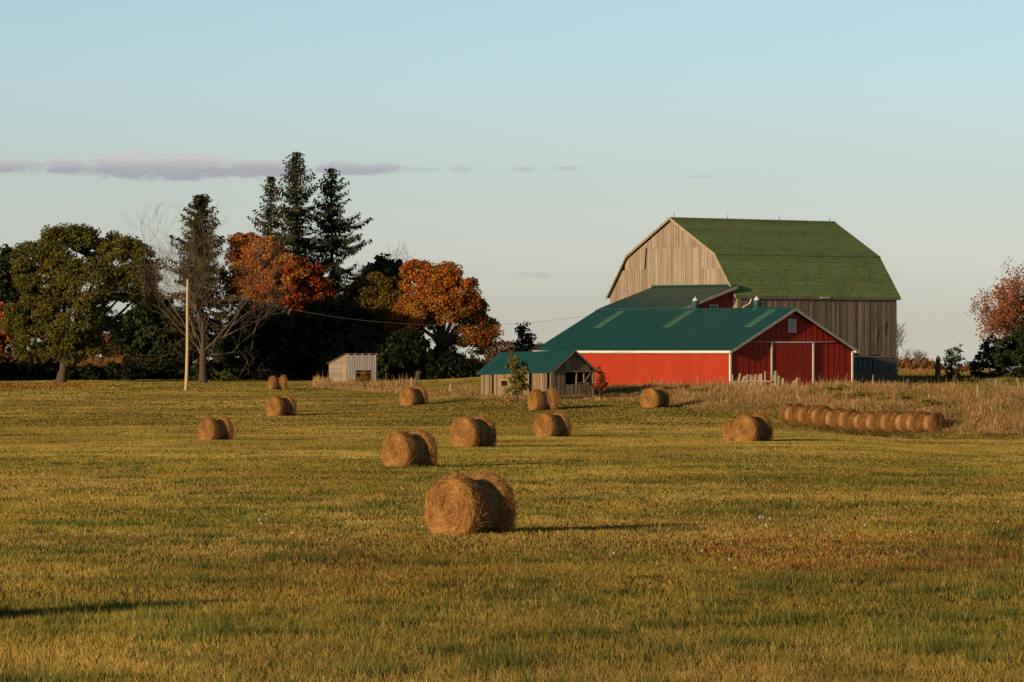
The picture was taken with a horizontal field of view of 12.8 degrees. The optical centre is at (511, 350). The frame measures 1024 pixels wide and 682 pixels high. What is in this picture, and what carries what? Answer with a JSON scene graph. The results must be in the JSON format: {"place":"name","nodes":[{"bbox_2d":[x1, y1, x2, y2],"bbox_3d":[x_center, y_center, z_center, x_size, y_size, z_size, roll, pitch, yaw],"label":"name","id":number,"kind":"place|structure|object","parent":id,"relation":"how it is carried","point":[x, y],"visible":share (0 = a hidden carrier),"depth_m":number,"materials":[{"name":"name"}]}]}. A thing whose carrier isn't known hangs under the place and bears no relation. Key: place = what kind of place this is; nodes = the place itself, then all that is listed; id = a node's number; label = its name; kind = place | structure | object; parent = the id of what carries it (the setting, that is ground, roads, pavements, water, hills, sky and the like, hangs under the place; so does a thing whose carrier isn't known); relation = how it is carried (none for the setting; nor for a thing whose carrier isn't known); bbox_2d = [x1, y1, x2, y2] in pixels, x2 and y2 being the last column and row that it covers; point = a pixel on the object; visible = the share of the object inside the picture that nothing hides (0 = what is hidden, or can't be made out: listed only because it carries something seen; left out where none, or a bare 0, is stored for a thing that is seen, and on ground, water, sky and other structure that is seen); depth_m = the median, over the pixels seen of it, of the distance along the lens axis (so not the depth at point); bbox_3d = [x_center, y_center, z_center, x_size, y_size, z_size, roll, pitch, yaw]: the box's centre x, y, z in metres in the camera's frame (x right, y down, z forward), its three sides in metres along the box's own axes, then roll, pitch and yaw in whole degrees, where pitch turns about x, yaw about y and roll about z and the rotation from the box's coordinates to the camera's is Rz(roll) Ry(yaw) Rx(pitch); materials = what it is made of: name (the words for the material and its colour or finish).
{"place":"outdoors","nodes":[
{"label":"outdoors","id":0,"kind":"place"},
{"bbox_2d":[0,372,1023,681],"bbox_3d":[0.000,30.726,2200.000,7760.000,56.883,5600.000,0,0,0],"label":"ground","id":1,"kind":"structure","parent":0,"point":[526,418],"depth_m":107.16,"materials":[{"name":"green plant"}]},
{"bbox_2d":[0,302,12,361],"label":"orange sapling tree","id":2,"kind":"object","parent":1,"relation":"on","point":[6,338],"visible":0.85,"depth_m":454.73,"materials":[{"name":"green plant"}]},
{"bbox_2d":[0,243,46,364],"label":"dark maple tree","id":3,"kind":"object","parent":1,"relation":"on","point":[9,292],"visible":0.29,"depth_m":480.64,"materials":[{"name":"green plant"}]},
{"bbox_2d":[0,360,57,380],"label":"dark hedge","id":4,"kind":"object","parent":1,"relation":"on","point":[13,371],"visible":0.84,"depth_m":467.41,"materials":[{"name":"green plant"}]},
{"bbox_2d":[0,381,100,388],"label":"fallen leaves","id":5,"kind":"object","parent":1,"relation":"on","point":[19,385],"visible":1,"depth_m":422.06,"materials":[{"name":"brown plant"}]},
{"bbox_2d":[2,325,143,365],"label":"orange bush","id":6,"kind":"object","parent":1,"relation":"on","point":[8,357],"visible":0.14,"depth_m":578.92,"materials":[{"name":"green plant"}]},
{"bbox_2d":[0,222,165,382],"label":"maple tree","id":7,"kind":"object","parent":1,"relation":"on","point":[65,343],"visible":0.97,"depth_m":445.02,"materials":[{"name":"green plant"}]},
{"bbox_2d":[50,360,150,379],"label":"dark hedge","id":8,"kind":"object","parent":1,"relation":"on","point":[111,370],"visible":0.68,"depth_m":469.13,"materials":[{"name":"green plant"}]},
{"bbox_2d":[76,351,126,366],"bbox_3d":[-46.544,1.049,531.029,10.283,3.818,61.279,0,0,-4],"label":"bush","id":9,"kind":"object","parent":1,"relation":"on","point":[106,361],"visible":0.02,"depth_m":551.78,"materials":[{"name":"orange plant"}]},
{"bbox_2d":[117,359,136,380],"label":"young spruce","id":10,"kind":"object","parent":1,"relation":"on","point":[126,366],"visible":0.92,"depth_m":461.81,"materials":[{"name":"green plant"}]},
{"bbox_2d":[29,383,233,389],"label":"fallen leaves","id":11,"kind":"object","parent":1,"relation":"on","point":[109,385],"visible":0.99,"depth_m":417.02,"materials":[{"name":"brown plant"}]},
{"bbox_2d":[110,290,196,365],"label":"green tree","id":12,"kind":"object","parent":1,"relation":"on","point":[139,342],"visible":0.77,"depth_m":476.77,"materials":[{"name":"green plant"}]},
{"bbox_2d":[128,359,212,379],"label":"dark hedge","id":13,"kind":"object","parent":1,"relation":"on","point":[156,371],"visible":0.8,"depth_m":472.99,"materials":[{"name":"green plant"}]},
{"bbox_2d":[63,195,299,382],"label":"bare tree","id":14,"kind":"object","parent":1,"relation":"on","point":[202,348],"visible":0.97,"depth_m":442.78,"materials":[{"name":"brown plant"}]},
{"bbox_2d":[184,279,190,389],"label":"utility pole","id":15,"kind":"object","parent":1,"relation":"on","point":[187,341],"visible":0.96,"depth_m":406.89,"materials":[{"name":"brown wood"}]},
{"bbox_2d":[14,283,186,300],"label":"power line","id":16,"kind":"object","parent":15,"relation":"attached to","point":[103,293],"visible":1,"depth_m":405.03,"materials":[{"name":"metal"}]},
{"bbox_2d":[191,283,583,325],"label":"power line","id":17,"kind":"object","parent":15,"relation":"attached to","point":[398,323],"visible":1,"depth_m":393.10,"materials":[{"name":"metal"}]},
{"bbox_2d":[132,193,249,379],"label":"spruce tree","id":18,"kind":"object","parent":1,"relation":"on","point":[200,204],"visible":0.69,"depth_m":473.24,"materials":[{"name":"green plant"}]},
{"bbox_2d":[197,415,234,439],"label":"hay bale","id":19,"kind":"object","parent":1,"relation":"on","point":[218,428],"visible":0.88,"depth_m":234.64},
{"bbox_2d":[209,304,232,345],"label":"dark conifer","id":20,"kind":"object","parent":1,"relation":"on","point":[221,309],"visible":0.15,"depth_m":511.78,"materials":[{"name":"green plant"}]},
{"bbox_2d":[219,370,233,381],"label":"green shrub","id":21,"kind":"object","parent":1,"relation":"on","point":[226,375],"visible":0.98,"depth_m":451.82,"materials":[{"name":"green plant"}]},
{"bbox_2d":[226,301,247,357],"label":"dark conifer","id":22,"kind":"object","parent":1,"relation":"on","point":[230,313],"visible":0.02,"depth_m":514.62,"materials":[{"name":"green plant"}]},
{"bbox_2d":[212,302,311,379],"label":"shaded tree","id":23,"kind":"object","parent":1,"relation":"on","point":[281,344],"visible":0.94,"depth_m":468.28,"materials":[{"name":"green plant"}]},
{"bbox_2d":[209,357,328,378],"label":"dark hedge","id":24,"kind":"object","parent":1,"relation":"on","point":[308,373],"visible":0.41,"depth_m":478.84,"materials":[{"name":"green plant"}]},
{"bbox_2d":[243,176,298,319],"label":"spruce tree","id":25,"kind":"object","parent":1,"relation":"on","point":[269,211],"visible":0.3,"depth_m":491.72,"materials":[{"name":"green plant"}]},
{"bbox_2d":[268,375,287,388],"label":"hay bale","id":26,"kind":"object","parent":1,"relation":"on","point":[275,382],"visible":1,"depth_m":408.56},
{"bbox_2d":[218,232,337,376],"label":"orange maple tree","id":27,"kind":"object","parent":1,"relation":"on","point":[315,285],"visible":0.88,"depth_m":474.43,"materials":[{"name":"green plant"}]},
{"bbox_2d":[265,394,296,415],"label":"hay bale","id":28,"kind":"object","parent":1,"relation":"on","point":[285,404],"visible":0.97,"depth_m":309.55},
{"bbox_2d":[251,152,343,322],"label":"spruce tree","id":29,"kind":"object","parent":1,"relation":"on","point":[294,214],"visible":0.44,"depth_m":496.56,"materials":[{"name":"green plant"}]},
{"bbox_2d":[312,372,333,386],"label":"tall dry weeds","id":30,"kind":"object","parent":1,"relation":"on","point":[318,378],"visible":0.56,"depth_m":429.96,"materials":[{"name":"beige plant"}]},
{"bbox_2d":[288,300,382,375],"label":"shaded tree","id":31,"kind":"object","parent":1,"relation":"on","point":[330,337],"visible":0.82,"depth_m":471.80,"materials":[{"name":"green plant"}]},
{"bbox_2d":[298,167,388,305],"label":"spruce tree","id":32,"kind":"object","parent":1,"relation":"on","point":[328,224],"visible":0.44,"depth_m":499.44,"materials":[{"name":"green plant"}]},
{"bbox_2d":[327,353,377,381],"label":"tin shed","id":33,"kind":"structure","parent":1,"relation":"on","point":[354,365],"depth_m":437.86,"materials":[{"name":"grey metal"}]},
{"bbox_2d":[343,366,345,380],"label":"door","id":34,"kind":"structure","parent":33,"relation":"in","point":[344,367],"depth_m":437.37,"materials":[{"name":"grey wood"}]},
{"bbox_2d":[354,370,370,387],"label":"orange shrub","id":35,"kind":"object","parent":1,"relation":"on","point":[364,374],"visible":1,"depth_m":411.86,"materials":[{"name":"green plant"}]},
{"bbox_2d":[313,375,417,392],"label":"dry weeds","id":36,"kind":"object","parent":1,"relation":"on","point":[350,384],"visible":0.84,"depth_m":417.51,"materials":[{"name":"beige plant"}]},
{"bbox_2d":[337,270,405,336],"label":"golden maple tree","id":37,"kind":"object","parent":1,"relation":"on","point":[364,292],"visible":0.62,"depth_m":479.79,"materials":[{"name":"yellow plant"}]},
{"bbox_2d":[324,369,421,378],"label":"dark hedge","id":38,"kind":"object","parent":1,"relation":"on","point":[409,375],"visible":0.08,"depth_m":478.16,"materials":[{"name":"green plant"}]},
{"bbox_2d":[350,253,412,309],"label":"dark green tree","id":39,"kind":"object","parent":1,"relation":"on","point":[380,263],"visible":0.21,"depth_m":506.96,"materials":[{"name":"green plant"}]},
{"bbox_2d":[349,243,420,276],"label":"bare tree","id":40,"kind":"object","parent":1,"relation":"on","point":[406,259],"visible":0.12,"depth_m":512.68,"materials":[{"name":"brown plant"}]},
{"bbox_2d":[381,372,413,389],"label":"tall dry weeds","id":41,"kind":"object","parent":1,"relation":"on","point":[398,383],"visible":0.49,"depth_m":411.88,"materials":[{"name":"beige plant"}]},
{"bbox_2d":[379,427,439,466],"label":"hay bale","id":42,"kind":"object","parent":1,"relation":"on","point":[416,447],"visible":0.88,"depth_m":164.59},
{"bbox_2d":[399,385,428,405],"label":"hay bale","id":43,"kind":"object","parent":1,"relation":"on","point":[416,395],"visible":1,"depth_m":331.57},
{"bbox_2d":[364,327,484,379],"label":"shaded tree","id":44,"kind":"object","parent":1,"relation":"on","point":[399,351],"visible":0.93,"depth_m":468.99,"materials":[{"name":"green plant"}]},
{"bbox_2d":[381,258,503,357],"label":"orange maple tree","id":45,"kind":"object","parent":1,"relation":"on","point":[434,300],"visible":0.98,"depth_m":476.48,"materials":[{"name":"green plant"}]},
{"bbox_2d":[420,468,520,534],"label":"hay bale","id":46,"kind":"object","parent":1,"relation":"on","point":[479,501],"visible":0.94,"depth_m":101.50},
{"bbox_2d":[447,413,497,446],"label":"hay bale","id":47,"kind":"object","parent":1,"relation":"on","point":[478,430],"visible":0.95,"depth_m":207.45},
{"bbox_2d":[469,339,543,364],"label":"autumn bush","id":48,"kind":"object","parent":1,"relation":"on","point":[494,352],"visible":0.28,"depth_m":559.38,"materials":[{"name":"brown plant"}]},
{"bbox_2d":[505,350,531,401],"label":"leafy sapling","id":49,"kind":"object","parent":1,"relation":"on","point":[517,383],"visible":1,"depth_m":326.78,"materials":[{"name":"green plant"}]},
{"bbox_2d":[512,321,536,351],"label":"tall dark tree","id":50,"kind":"object","parent":1,"relation":"on","point":[525,339],"visible":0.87,"depth_m":504.57,"materials":[{"name":"green plant"}]},
{"bbox_2d":[476,350,596,396],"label":"plank shed","id":51,"kind":"structure","parent":1,"relation":"on","point":[566,372],"depth_m":335.22,"materials":[{"name":"grey wood"}]},
{"bbox_2d":[501,380,507,385],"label":"window","id":52,"kind":"structure","parent":51,"relation":"in","point":[503,383],"depth_m":336.98,"materials":[{"name":"black glass"}]},
{"bbox_2d":[528,388,559,409],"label":"hay bale","id":53,"kind":"object","parent":1,"relation":"on","point":[538,399],"visible":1,"depth_m":315.51},
{"bbox_2d":[532,411,571,436],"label":"hay bale","id":54,"kind":"object","parent":1,"relation":"on","point":[556,423],"visible":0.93,"depth_m":248.56},
{"bbox_2d":[428,377,685,405],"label":"dry weeds","id":55,"kind":"object","parent":1,"relation":"on","point":[475,392],"visible":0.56,"depth_m":341.31,"materials":[{"name":"beige plant"}]},
{"bbox_2d":[589,366,608,399],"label":"red leaf shrub","id":56,"kind":"object","parent":1,"relation":"on","point":[603,383],"visible":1,"depth_m":329.91,"materials":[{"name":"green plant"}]},
{"bbox_2d":[639,386,669,407],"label":"hay bale","id":57,"kind":"object","parent":1,"relation":"on","point":[656,397],"visible":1,"depth_m":318.39},
{"bbox_2d":[533,296,858,386],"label":"red barn","id":58,"kind":"structure","parent":1,"relation":"on","point":[637,346],"depth_m":366.50,"materials":[{"name":"paint"}]},
{"bbox_2d":[599,284,737,308],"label":"barn wing","id":59,"kind":"structure","parent":58,"relation":"attached to","point":[684,296],"depth_m":379.22,"materials":[{"name":"green metal"}]},
{"bbox_2d":[771,342,813,386],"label":"sliding door","id":60,"kind":"structure","parent":58,"relation":"in","point":[791,361],"depth_m":364.27,"materials":[{"name":"red wood"}]},
{"bbox_2d":[687,386,714,392],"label":"goldenrod clump","id":61,"kind":"object","parent":1,"relation":"on","point":[699,390],"visible":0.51,"depth_m":335.16,"materials":[{"name":"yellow plant"}]},
{"bbox_2d":[722,420,733,440],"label":"hay bale","id":62,"kind":"object","parent":1,"relation":"on","point":[726,430],"visible":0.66,"depth_m":229.38},
{"bbox_2d":[713,472,783,491],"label":"meadow tufts","id":63,"kind":"object","parent":1,"relation":"on","point":[749,479],"visible":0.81,"depth_m":146.56,"materials":[{"name":"green plant"}]},
{"bbox_2d":[730,412,774,441],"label":"hay bale","id":64,"kind":"object","parent":1,"relation":"on","point":[754,427],"visible":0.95,"depth_m":227.48},
{"bbox_2d":[606,215,900,381],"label":"gambrel barn","id":65,"kind":"structure","parent":1,"relation":"on","point":[834,277],"depth_m":386.40,"materials":[{"name":"wood"}]},
{"bbox_2d":[858,358,873,371],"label":"window","id":66,"kind":"structure","parent":65,"relation":"in","point":[864,364],"depth_m":387.67,"materials":[{"name":"glass"}]},
{"bbox_2d":[730,371,797,386],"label":"picket fence","id":67,"kind":"object","parent":1,"relation":"on","point":[775,378],"visible":0.47,"depth_m":349.00,"materials":[{"name":"grey wood"}]},
{"bbox_2d":[779,402,804,422],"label":"hay bale","id":68,"kind":"object","parent":1,"relation":"on","point":[786,412],"visible":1,"depth_m":296.70},
{"bbox_2d":[792,404,813,423],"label":"hay bale","id":69,"kind":"object","parent":1,"relation":"on","point":[799,413],"visible":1,"depth_m":295.79},
{"bbox_2d":[806,404,828,425],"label":"hay bale","id":70,"kind":"object","parent":1,"relation":"on","point":[813,415],"visible":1,"depth_m":294.88},
{"bbox_2d":[819,407,841,426],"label":"hay bale","id":71,"kind":"object","parent":1,"relation":"on","point":[826,417],"visible":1,"depth_m":293.82},
{"bbox_2d":[816,384,850,391],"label":"goldenrod clump","id":72,"kind":"object","parent":1,"relation":"on","point":[841,387],"visible":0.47,"depth_m":331.99,"materials":[{"name":"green plant"}]},
{"bbox_2d":[832,407,857,428],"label":"hay bale","id":73,"kind":"object","parent":1,"relation":"on","point":[840,418],"visible":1,"depth_m":292.81},
{"bbox_2d":[672,374,1023,435],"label":"tall dry weeds","id":74,"kind":"object","parent":1,"relation":"on","point":[784,394],"visible":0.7,"depth_m":316.14,"materials":[{"name":"beige plant"}]},
{"bbox_2d":[828,389,873,399],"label":"goldenrod clump","id":75,"kind":"object","parent":1,"relation":"on","point":[860,393],"visible":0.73,"depth_m":314.79,"materials":[{"name":"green plant"}]},
{"bbox_2d":[848,410,867,429],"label":"hay bale","id":76,"kind":"object","parent":1,"relation":"on","point":[854,417],"visible":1,"depth_m":291.99},
{"bbox_2d":[860,410,880,430],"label":"hay bale","id":77,"kind":"object","parent":1,"relation":"on","point":[867,420],"visible":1,"depth_m":291.03},
{"bbox_2d":[874,409,896,431],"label":"hay bale","id":78,"kind":"object","parent":1,"relation":"on","point":[882,420],"visible":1,"depth_m":290.11},
{"bbox_2d":[872,392,914,402],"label":"goldenrod clump","id":79,"kind":"object","parent":1,"relation":"on","point":[902,395],"visible":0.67,"depth_m":308.69,"materials":[{"name":"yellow plant"}]},
{"bbox_2d":[889,410,910,431],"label":"hay bale","id":80,"kind":"object","parent":1,"relation":"on","point":[894,422],"visible":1,"depth_m":289.08},
{"bbox_2d":[897,321,906,372],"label":"bare tree","id":81,"kind":"object","parent":1,"relation":"on","point":[900,335],"visible":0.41,"depth_m":469.83,"materials":[{"name":"brown plant"}]},
{"bbox_2d":[900,349,921,369],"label":"bare tree","id":82,"kind":"object","parent":1,"relation":"on","point":[915,355],"visible":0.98,"depth_m":529.86,"materials":[{"name":"brown plant"}]},
{"bbox_2d":[900,410,922,432],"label":"hay bale","id":83,"kind":"object","parent":1,"relation":"on","point":[908,421],"visible":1,"depth_m":288.10},
{"bbox_2d":[914,351,926,366],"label":"bare tree","id":84,"kind":"object","parent":1,"relation":"on","point":[919,356],"visible":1,"depth_m":527.99,"materials":[{"name":"brown plant"}]},
{"bbox_2d":[899,357,945,369],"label":"orange bush","id":85,"kind":"object","parent":1,"relation":"on","point":[928,363],"visible":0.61,"depth_m":544.30,"materials":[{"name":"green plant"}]},
{"bbox_2d":[916,398,938,406],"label":"goldenrod clump","id":86,"kind":"object","parent":1,"relation":"on","point":[926,402],"visible":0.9,"depth_m":303.50,"materials":[{"name":"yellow plant"}]},
{"bbox_2d":[917,412,946,431],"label":"hay bale","id":87,"kind":"object","parent":1,"relation":"on","point":[931,422],"visible":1,"depth_m":287.06},
{"bbox_2d":[934,356,941,382],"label":"dead trunk","id":88,"kind":"object","parent":1,"relation":"on","point":[937,368],"visible":0.83,"depth_m":382.82,"materials":[{"name":"black wood"}]},
{"bbox_2d":[899,366,989,372],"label":"tall dry weeds","id":89,"kind":"object","parent":1,"relation":"on","point":[921,369],"visible":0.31,"depth_m":517.75,"materials":[{"name":"brown plant"}]},
{"bbox_2d":[944,402,961,408],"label":"goldenrod clump","id":90,"kind":"object","parent":1,"relation":"on","point":[952,405],"visible":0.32,"depth_m":299.56,"materials":[{"name":"yellow plant"}]},
{"bbox_2d":[941,343,969,381],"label":"young shrub","id":91,"kind":"object","parent":1,"relation":"on","point":[953,360],"visible":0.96,"depth_m":384.76,"materials":[{"name":"green plant"}]},
{"bbox_2d":[954,362,985,371],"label":"orange bush","id":92,"kind":"object","parent":1,"relation":"on","point":[964,367],"visible":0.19,"depth_m":519.67,"materials":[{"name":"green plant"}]},
{"bbox_2d":[967,256,1023,346],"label":"orange autumn tree","id":93,"kind":"object","parent":1,"relation":"on","point":[1006,313],"visible":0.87,"depth_m":429.26,"materials":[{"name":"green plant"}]},
{"bbox_2d":[967,326,1023,379],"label":"dark bush","id":94,"kind":"object","parent":1,"relation":"on","point":[999,359],"visible":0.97,"depth_m":401.39,"materials":[{"name":"green plant"}]},
{"bbox_2d":[976,385,1022,396],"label":"wire fence","id":95,"kind":"object","parent":1,"relation":"on","point":[977,389],"visible":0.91,"depth_m":313.90,"materials":[{"name":"brown wood"}]},
{"bbox_2d":[992,377,1023,388],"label":"rail fence","id":96,"kind":"object","parent":1,"relation":"on","point":[996,385],"visible":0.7,"depth_m":351.94,"materials":[{"name":"brown wood"}]},
{"bbox_2d":[0,0,1023,369],"label":"sky","id":97,"kind":"structure","parent":0,"point":[528,146],"materials":[{"name":"blue"}]},
{"bbox_2d":[886,368,1023,389],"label":"field grass","id":98,"kind":"structure","parent":0,"point":[983,381],"depth_m":390.19,"materials":[{"name":"plant"}]}
]}

